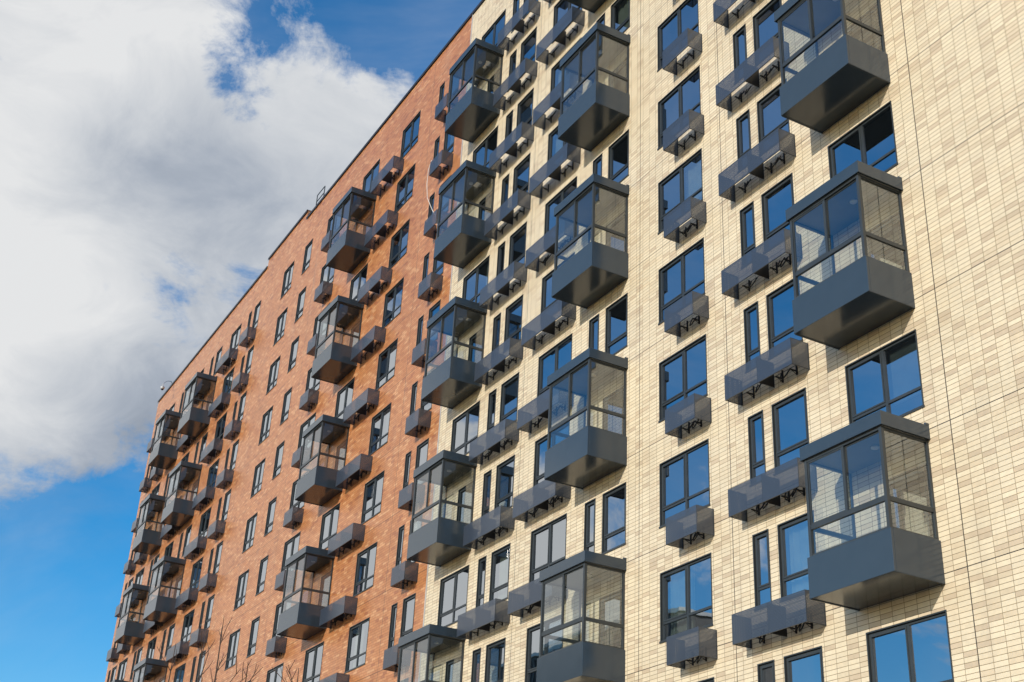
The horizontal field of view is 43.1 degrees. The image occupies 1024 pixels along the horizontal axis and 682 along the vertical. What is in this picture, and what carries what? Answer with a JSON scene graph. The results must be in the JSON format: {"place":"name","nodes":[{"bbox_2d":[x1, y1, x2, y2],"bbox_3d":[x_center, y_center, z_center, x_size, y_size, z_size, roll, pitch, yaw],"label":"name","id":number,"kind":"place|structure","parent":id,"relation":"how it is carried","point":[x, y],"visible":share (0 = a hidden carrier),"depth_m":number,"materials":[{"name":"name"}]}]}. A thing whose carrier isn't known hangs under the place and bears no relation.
{"place":"outdoors","nodes":[
{"label":"outdoors","id":0,"kind":"place"},
{"bbox_2d":[0,0,480,681],"label":"sky","id":1,"kind":"structure","parent":0,"point":[156,156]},
{"bbox_2d":[397,0,1023,681],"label":"apartment building","id":2,"kind":"structure","parent":0,"point":[723,380],"depth_m":32.76,"materials":[{"name":"beige brick"}]},
{"bbox_2d":[437,565,468,626],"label":"window","id":3,"kind":"structure","parent":2,"relation":"in","point":[453,593],"depth_m":43.42,"materials":[{"name":"glass"}]},
{"bbox_2d":[445,655,461,681],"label":"window","id":4,"kind":"structure","parent":2,"relation":"in","point":[453,667],"depth_m":41.97,"materials":[{"name":"glass"}]},
{"bbox_2d":[456,481,472,522],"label":"window","id":5,"kind":"structure","parent":2,"relation":"in","point":[465,493],"depth_m":44.61,"materials":[{"name":"glass"}]},
{"bbox_2d":[450,401,479,454],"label":"window","id":6,"kind":"structure","parent":2,"relation":"in","point":[465,426],"depth_m":46.21,"materials":[{"name":"glass"}]},
{"bbox_2d":[462,255,489,302],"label":"window","id":7,"kind":"structure","parent":2,"relation":"in","point":[477,279],"depth_m":48.98,"materials":[{"name":"glass"}]},
{"bbox_2d":[471,648,480,681],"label":"window","id":8,"kind":"structure","parent":2,"relation":"in","point":[476,656],"depth_m":40.65,"materials":[{"name":"glass"}]},
{"bbox_2d":[468,326,483,362],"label":"window","id":9,"kind":"structure","parent":2,"relation":"in","point":[476,340],"depth_m":47.41,"materials":[{"name":"glass"}]},
{"bbox_2d":[475,555,486,610],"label":"window","id":10,"kind":"structure","parent":2,"relation":"in","point":[480,591],"depth_m":41.90,"materials":[{"name":"glass"}]},
{"bbox_2d":[472,126,497,167],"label":"window","id":11,"kind":"structure","parent":2,"relation":"in","point":[481,155],"depth_m":51.75,"materials":[{"name":"glass"}]},
{"bbox_2d":[478,189,492,220],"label":"window","id":12,"kind":"structure","parent":2,"relation":"in","point":[483,214],"depth_m":50.21,"materials":[{"name":"glass"}]},
{"bbox_2d":[481,469,491,522],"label":"window","id":13,"kind":"structure","parent":2,"relation":"in","point":[487,476],"depth_m":43.30,"materials":[{"name":"glass"}]},
{"bbox_2d":[486,388,496,435],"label":"window","id":14,"kind":"structure","parent":2,"relation":"in","point":[492,395],"depth_m":44.71,"materials":[{"name":"glass"}]},
{"bbox_2d":[482,9,505,45],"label":"window","id":15,"kind":"structure","parent":2,"relation":"in","point":[491,36],"depth_m":54.49,"materials":[{"name":"glass"}]},
{"bbox_2d":[484,637,505,681],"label":"window","id":16,"kind":"structure","parent":2,"relation":"in","point":[495,651],"depth_m":39.64,"materials":[{"name":"glass"}]},
{"bbox_2d":[491,312,500,351],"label":"window","id":17,"kind":"structure","parent":2,"relation":"in","point":[497,320],"depth_m":46.12,"materials":[{"name":"glass"}]},
{"bbox_2d":[489,543,510,603],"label":"window","id":18,"kind":"structure","parent":2,"relation":"in","point":[500,558],"depth_m":40.93,"materials":[{"name":"glass"}]},
{"bbox_2d":[496,241,504,275],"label":"window","id":19,"kind":"structure","parent":2,"relation":"in","point":[501,249],"depth_m":47.54,"materials":[{"name":"glass"}]},
{"bbox_2d":[494,455,514,511],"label":"window","id":20,"kind":"structure","parent":2,"relation":"in","point":[504,486],"depth_m":42.33,"materials":[{"name":"glass"}]},
{"bbox_2d":[499,372,518,427],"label":"window","id":21,"kind":"structure","parent":2,"relation":"in","point":[509,389],"depth_m":43.73,"materials":[{"name":"glass"}]},
{"bbox_2d":[503,294,522,349],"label":"window","id":22,"kind":"structure","parent":2,"relation":"in","point":[513,315],"depth_m":45.13,"materials":[{"name":"glass"}]},
{"bbox_2d":[507,221,526,278],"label":"window","id":23,"kind":"structure","parent":2,"relation":"in","point":[517,246],"depth_m":46.52,"materials":[{"name":"glass"}]},
{"bbox_2d":[512,152,530,204],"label":"window","id":24,"kind":"structure","parent":2,"relation":"in","point":[521,171],"depth_m":47.91,"materials":[{"name":"glass"}]},
{"bbox_2d":[516,88,533,140],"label":"window","id":25,"kind":"structure","parent":2,"relation":"in","point":[525,106],"depth_m":49.32,"materials":[{"name":"glass"}]},
{"bbox_2d":[519,26,536,78],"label":"window","id":26,"kind":"structure","parent":2,"relation":"in","point":[528,46],"depth_m":50.68,"materials":[{"name":"glass"}]},
{"bbox_2d":[525,615,563,681],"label":"window","id":27,"kind":"structure","parent":2,"relation":"in","point":[533,633],"depth_m":37.54,"materials":[{"name":"glass"}]},
{"bbox_2d":[529,513,566,586],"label":"window","id":28,"kind":"structure","parent":2,"relation":"in","point":[548,541],"depth_m":38.70,"materials":[{"name":"glass"}]},
{"bbox_2d":[533,421,569,493],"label":"window","id":29,"kind":"structure","parent":2,"relation":"in","point":[541,444],"depth_m":40.45,"materials":[{"name":"glass"}]},
{"bbox_2d":[536,333,572,406],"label":"window","id":30,"kind":"structure","parent":2,"relation":"in","point":[560,354],"depth_m":41.63,"materials":[{"name":"glass"}]},
{"bbox_2d":[547,126,566,164],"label":"window","id":31,"kind":"structure","parent":2,"relation":"in","point":[554,144],"depth_m":46.15,"materials":[{"name":"glass"}]},
{"bbox_2d":[541,252,574,313],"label":"window","id":32,"kind":"structure","parent":2,"relation":"in","point":[546,299],"depth_m":43.35,"materials":[{"name":"glass"}]},
{"bbox_2d":[544,176,576,236],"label":"window","id":33,"kind":"structure","parent":2,"relation":"in","point":[550,221],"depth_m":44.59,"materials":[{"name":"glass"}]},
{"bbox_2d":[550,38,580,103],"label":"window","id":34,"kind":"structure","parent":2,"relation":"in","point":[556,72],"depth_m":47.55,"materials":[{"name":"glass"}]},
{"bbox_2d":[552,0,581,42],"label":"window","id":35,"kind":"structure","parent":2,"relation":"in","point":[560,9],"depth_m":48.84,"materials":[{"name":"glass"}]},
{"bbox_2d":[584,498,595,551],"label":"window","id":36,"kind":"structure","parent":2,"relation":"in","point":[589,512],"depth_m":36.84,"materials":[{"name":"glass"}]},
{"bbox_2d":[588,314,598,349],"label":"window","id":37,"kind":"structure","parent":2,"relation":"in","point":[593,342],"depth_m":39.70,"materials":[{"name":"glass"}]},
{"bbox_2d":[598,589,621,647],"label":"window","id":38,"kind":"structure","parent":2,"relation":"in","point":[610,606],"depth_m":34.60,"materials":[{"name":"glass"}]},
{"bbox_2d":[602,386,623,434],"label":"window","id":39,"kind":"structure","parent":2,"relation":"in","point":[614,402],"depth_m":37.39,"materials":[{"name":"glass"}]},
{"bbox_2d":[601,482,625,553],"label":"window","id":40,"kind":"structure","parent":2,"relation":"in","point":[614,500],"depth_m":35.81,"materials":[{"name":"glass"}]},
{"bbox_2d":[605,210,625,251],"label":"window","id":41,"kind":"structure","parent":2,"relation":"in","point":[618,224],"depth_m":40.15,"materials":[{"name":"glass"}]},
{"bbox_2d":[605,292,627,354],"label":"window","id":42,"kind":"structure","parent":2,"relation":"in","point":[616,321],"depth_m":38.60,"materials":[{"name":"glass"}]},
{"bbox_2d":[608,58,626,92],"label":"window","id":43,"kind":"structure","parent":2,"relation":"in","point":[614,82],"depth_m":42.93,"materials":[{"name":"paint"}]},
{"bbox_2d":[608,129,628,182],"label":"window","id":44,"kind":"structure","parent":2,"relation":"in","point":[618,151],"depth_m":41.38,"materials":[{"name":"glass"}]},
{"bbox_2d":[610,0,629,32],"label":"window","id":45,"kind":"structure","parent":2,"relation":"in","point":[620,9],"depth_m":44.15,"materials":[{"name":"glass"}]},
{"bbox_2d":[657,0,698,71],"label":"window","id":46,"kind":"structure","parent":2,"relation":"in","point":[686,15],"depth_m":40.36,"materials":[{"name":"glass"}]},
{"bbox_2d":[657,65,700,150],"bbox_3d":[5.061,-6.937,38.751,0.230,1.804,2.160,17,-31,-25],"label":"window","id":47,"kind":"structure","parent":2,"relation":"in","point":[686,95],"depth_m":38.91,"materials":[{"name":"glass"}]},
{"bbox_2d":[657,148,702,234],"bbox_3d":[4.916,-4.280,37.365,0.230,1.804,2.160,17,-31,-25],"label":"window","id":48,"kind":"structure","parent":2,"relation":"in","point":[686,180],"depth_m":37.51,"materials":[{"name":"glass"}]},
{"bbox_2d":[658,237,704,324],"bbox_3d":[4.771,-1.624,35.980,0.230,1.804,2.160,17,-31,-25],"label":"window","id":49,"kind":"structure","parent":2,"relation":"in","point":[684,274],"depth_m":36.09,"materials":[{"name":"glass"}]},
{"bbox_2d":[658,334,707,422],"bbox_3d":[4.626,1.033,34.594,0.230,1.804,2.160,17,-31,-25],"label":"window","id":50,"kind":"structure","parent":2,"relation":"in","point":[682,374],"depth_m":34.69,"materials":[{"name":"glass"}]},
{"bbox_2d":[659,438,709,528],"bbox_3d":[4.481,3.690,33.208,0.230,1.804,2.160,17,-31,-25],"label":"window","id":51,"kind":"structure","parent":2,"relation":"in","point":[684,478],"depth_m":33.28,"materials":[{"name":"glass"}]},
{"bbox_2d":[659,552,712,643],"bbox_3d":[4.336,6.347,31.822,0.230,1.804,2.160,17,-31,-25],"label":"window","id":52,"kind":"structure","parent":2,"relation":"in","point":[686,602],"depth_m":31.87,"materials":[{"name":"glass"}]},
{"bbox_2d":[733,23,746,83],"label":"window","id":53,"kind":"structure","parent":2,"relation":"in","point":[739,37],"depth_m":36.64,"materials":[{"name":"glass"}]},
{"bbox_2d":[736,109,751,171],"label":"window","id":54,"kind":"structure","parent":2,"relation":"in","point":[743,132],"depth_m":35.22,"materials":[{"name":"glass"}]},
{"bbox_2d":[739,201,755,267],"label":"window","id":55,"kind":"structure","parent":2,"relation":"in","point":[747,220],"depth_m":33.82,"materials":[{"name":"glass"}]},
{"bbox_2d":[743,301,760,370],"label":"window","id":56,"kind":"structure","parent":2,"relation":"in","point":[751,313],"depth_m":32.41,"materials":[{"name":"glass"}]},
{"bbox_2d":[748,410,765,484],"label":"window","id":57,"kind":"structure","parent":2,"relation":"in","point":[757,463],"depth_m":31.01,"materials":[{"name":"glass"}]},
{"bbox_2d":[752,529,771,610],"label":"window","id":58,"kind":"structure","parent":2,"relation":"in","point":[760,541],"depth_m":29.60,"materials":[{"name":"glass"}]},
{"bbox_2d":[757,659,775,681],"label":"window","id":59,"kind":"structure","parent":2,"relation":"in","point":[765,670],"depth_m":28.50,"materials":[{"name":"glass"}]},
{"bbox_2d":[752,0,783,65],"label":"window","id":60,"kind":"structure","parent":2,"relation":"in","point":[764,26],"depth_m":35.79,"materials":[{"name":"glass"}]},
{"bbox_2d":[757,78,789,151],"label":"window","id":61,"kind":"structure","parent":2,"relation":"in","point":[769,118],"depth_m":34.37,"materials":[{"name":"glass"}]},
{"bbox_2d":[761,173,795,251],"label":"window","id":62,"kind":"structure","parent":2,"relation":"in","point":[780,197],"depth_m":32.93,"materials":[{"name":"glass"}]},
{"bbox_2d":[766,279,802,358],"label":"window","id":63,"kind":"structure","parent":2,"relation":"in","point":[780,326],"depth_m":31.57,"materials":[{"name":"glass"}]},
{"bbox_2d":[771,387,808,473],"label":"window","id":64,"kind":"structure","parent":2,"relation":"in","point":[790,430],"depth_m":30.09,"materials":[{"name":"glass"}]},
{"bbox_2d":[777,510,815,598],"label":"window","id":65,"kind":"structure","parent":2,"relation":"in","point":[793,539],"depth_m":28.75,"materials":[{"name":"glass"}]},
{"bbox_2d":[783,646,823,681],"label":"window","id":66,"kind":"structure","parent":2,"relation":"in","point":[807,665],"depth_m":27.48,"materials":[{"name":"glass"}]},
{"bbox_2d":[827,100,897,178],"bbox_3d":[8.273,-4.334,30.417,0.230,1.804,2.180,17,-31,-25],"label":"window","id":67,"kind":"structure","parent":2,"relation":"in","point":[872,142],"depth_m":30.36,"materials":[{"name":"glass"}]},
{"bbox_2d":[847,4,881,50],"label":"window","id":68,"kind":"structure","parent":2,"relation":"in","point":[870,18],"depth_m":31.57,"materials":[{"name":"glass"}]},
{"bbox_2d":[845,329,924,423],"bbox_3d":[7.983,0.980,27.646,0.230,1.804,2.180,17,-31,-25],"label":"window","id":69,"kind":"structure","parent":2,"relation":"in","point":[888,379],"depth_m":27.63,"materials":[{"name":"glass"}]},
{"bbox_2d":[866,212,905,270],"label":"window","id":70,"kind":"structure","parent":2,"relation":"in","point":[890,228],"depth_m":28.81,"materials":[{"name":"glass"}]},
{"bbox_2d":[866,610,953,681],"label":"window","id":71,"kind":"structure","parent":2,"relation":"in","point":[918,649],"depth_m":24.95,"materials":[{"name":"glass"}]},
{"bbox_2d":[889,464,933,537],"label":"window","id":72,"kind":"structure","parent":2,"relation":"in","point":[912,485],"depth_m":26.04,"materials":[{"name":"glass"}]},
{"label":"ground","id":73,"kind":"structure","parent":0,"visible":0},
{"bbox_2d":[105,13,471,681],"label":"apartment building","id":74,"kind":"structure","parent":73,"relation":"on","point":[292,445],"depth_m":61.39,"materials":[{"name":"orange brick"}]},
{"bbox_2d":[180,609,194,642],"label":"window","id":75,"kind":"structure","parent":74,"relation":"in","point":[188,618],"depth_m":72.36,"materials":[{"name":"glass"}]},
{"bbox_2d":[189,557,202,588],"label":"window","id":76,"kind":"structure","parent":74,"relation":"in","point":[196,570],"depth_m":73.74,"materials":[{"name":"glass"}]},
{"bbox_2d":[198,506,211,539],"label":"window","id":77,"kind":"structure","parent":74,"relation":"in","point":[205,517],"depth_m":75.12,"materials":[{"name":"glass"}]},
{"bbox_2d":[205,458,219,491],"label":"window","id":78,"kind":"structure","parent":74,"relation":"in","point":[211,480],"depth_m":76.51,"materials":[{"name":"glass"}]},
{"bbox_2d":[224,628,240,670],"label":"window","id":79,"kind":"structure","parent":74,"relation":"in","point":[234,637],"depth_m":63.74,"materials":[{"name":"glass"}]},
{"bbox_2d":[233,569,248,610],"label":"window","id":80,"kind":"structure","parent":74,"relation":"in","point":[243,578],"depth_m":65.14,"materials":[{"name":"glass"}]},
{"bbox_2d":[242,512,257,552],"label":"window","id":81,"kind":"structure","parent":74,"relation":"in","point":[251,522],"depth_m":66.52,"materials":[{"name":"glass"}]},
{"bbox_2d":[246,616,259,657],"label":"window","id":82,"kind":"structure","parent":74,"relation":"in","point":[255,623],"depth_m":61.37,"materials":[{"name":"glass"}]},
{"bbox_2d":[250,457,265,498],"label":"window","id":83,"kind":"structure","parent":74,"relation":"in","point":[259,469],"depth_m":67.90,"materials":[{"name":"glass"}]},
{"bbox_2d":[255,555,268,595],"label":"window","id":84,"kind":"structure","parent":74,"relation":"in","point":[263,563],"depth_m":62.73,"materials":[{"name":"glass"}]},
{"bbox_2d":[258,406,272,445],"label":"window","id":85,"kind":"structure","parent":74,"relation":"in","point":[266,420],"depth_m":69.31,"materials":[{"name":"glass"}]},
{"bbox_2d":[264,496,276,536],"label":"window","id":86,"kind":"structure","parent":74,"relation":"in","point":[272,504],"depth_m":64.14,"materials":[{"name":"glass"}]},
{"bbox_2d":[266,355,280,394],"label":"window","id":87,"kind":"structure","parent":74,"relation":"in","point":[274,367],"depth_m":70.67,"materials":[{"name":"glass"}]},
{"bbox_2d":[266,662,283,681],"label":"window","id":88,"kind":"structure","parent":74,"relation":"in","point":[272,676],"depth_m":57.12,"materials":[{"name":"glass"}]},
{"bbox_2d":[272,440,284,479],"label":"window","id":89,"kind":"structure","parent":74,"relation":"in","point":[279,451],"depth_m":65.53,"materials":[{"name":"glass"}]},
{"bbox_2d":[273,307,287,345],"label":"window","id":90,"kind":"structure","parent":74,"relation":"in","point":[281,320],"depth_m":72.05,"materials":[{"name":"glass"}]},
{"bbox_2d":[272,597,291,641],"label":"window","id":91,"kind":"structure","parent":74,"relation":"in","point":[287,605],"depth_m":58.86,"materials":[{"name":"glass"}]},
{"bbox_2d":[279,387,291,425],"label":"window","id":92,"kind":"structure","parent":74,"relation":"in","point":[287,396],"depth_m":66.93,"materials":[{"name":"glass"}]},
{"bbox_2d":[280,260,294,298],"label":"window","id":93,"kind":"structure","parent":74,"relation":"in","point":[287,279],"depth_m":73.45,"materials":[{"name":"glass"}]},
{"bbox_2d":[281,531,300,574],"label":"window","id":94,"kind":"structure","parent":74,"relation":"in","point":[291,546],"depth_m":60.01,"materials":[{"name":"glass"}]},
{"bbox_2d":[297,412,315,452],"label":"window","id":95,"kind":"structure","parent":74,"relation":"in","point":[309,421],"depth_m":62.86,"materials":[{"name":"glass"}]},
{"bbox_2d":[302,641,323,681],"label":"window","id":96,"kind":"structure","parent":74,"relation":"in","point":[313,656],"depth_m":53.37,"materials":[{"name":"glass"}]},
{"bbox_2d":[318,571,330,606],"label":"window","id":97,"kind":"structure","parent":74,"relation":"in","point":[325,579],"depth_m":54.58,"materials":[{"name":"glass"}]},
{"bbox_2d":[318,503,339,548],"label":"window","id":98,"kind":"structure","parent":74,"relation":"in","point":[329,524],"depth_m":56.18,"materials":[{"name":"glass"}]},
{"bbox_2d":[334,377,354,418],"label":"window","id":99,"kind":"structure","parent":74,"relation":"in","point":[345,395],"depth_m":58.97,"materials":[{"name":"glass"}]},
{"bbox_2d":[344,617,369,673],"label":"window","id":100,"kind":"structure","parent":74,"relation":"in","point":[358,633],"depth_m":49.71,"materials":[{"name":"glass"}]},
{"bbox_2d":[349,263,367,300],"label":"window","id":101,"kind":"structure","parent":74,"relation":"in","point":[359,280],"depth_m":61.77,"materials":[{"name":"glass"}]},
{"bbox_2d":[352,541,377,596],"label":"window","id":102,"kind":"structure","parent":74,"relation":"in","point":[366,559],"depth_m":51.10,"materials":[{"name":"glass"}]},
{"bbox_2d":[362,159,379,192],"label":"window","id":103,"kind":"structure","parent":74,"relation":"in","point":[374,171],"depth_m":64.57,"materials":[{"name":"glass"}]},
{"bbox_2d":[360,470,384,525],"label":"window","id":104,"kind":"structure","parent":74,"relation":"in","point":[372,499],"depth_m":52.49,"materials":[{"name":"glass"}]},
{"bbox_2d":[368,402,391,454],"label":"window","id":105,"kind":"structure","parent":74,"relation":"in","point":[379,432],"depth_m":53.88,"materials":[{"name":"glass"}]},
{"bbox_2d":[375,338,397,389],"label":"window","id":106,"kind":"structure","parent":74,"relation":"in","point":[387,358],"depth_m":55.27,"materials":[{"name":"glass"}]},
{"bbox_2d":[382,277,403,327],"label":"window","id":107,"kind":"structure","parent":74,"relation":"in","point":[393,299],"depth_m":56.65,"materials":[{"name":"glass"}]},
{"bbox_2d":[388,602,397,650],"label":"window","id":108,"kind":"structure","parent":74,"relation":"in","point":[394,607],"depth_m":47.20,"materials":[{"name":"glass"}]},
{"bbox_2d":[388,219,409,269],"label":"window","id":109,"kind":"structure","parent":74,"relation":"in","point":[398,248],"depth_m":58.05,"materials":[{"name":"glass"}]},
{"bbox_2d":[395,524,404,567],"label":"window","id":110,"kind":"structure","parent":74,"relation":"in","point":[401,529],"depth_m":48.61,"materials":[{"name":"glass"}]},
{"bbox_2d":[394,163,415,211],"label":"window","id":111,"kind":"structure","parent":74,"relation":"in","point":[404,192],"depth_m":59.42,"materials":[{"name":"glass"}]},
{"bbox_2d":[400,593,415,637],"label":"window","id":112,"kind":"structure","parent":74,"relation":"in","point":[408,609],"depth_m":46.30,"materials":[{"name":"glass"}]},
{"bbox_2d":[399,110,420,161],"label":"window","id":113,"kind":"structure","parent":74,"relation":"in","point":[409,137],"depth_m":60.82,"materials":[{"name":"glass"}]},
{"bbox_2d":[414,438,428,486],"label":"window","id":114,"kind":"structure","parent":74,"relation":"in","point":[422,449],"depth_m":49.16,"materials":[{"name":"glass"}]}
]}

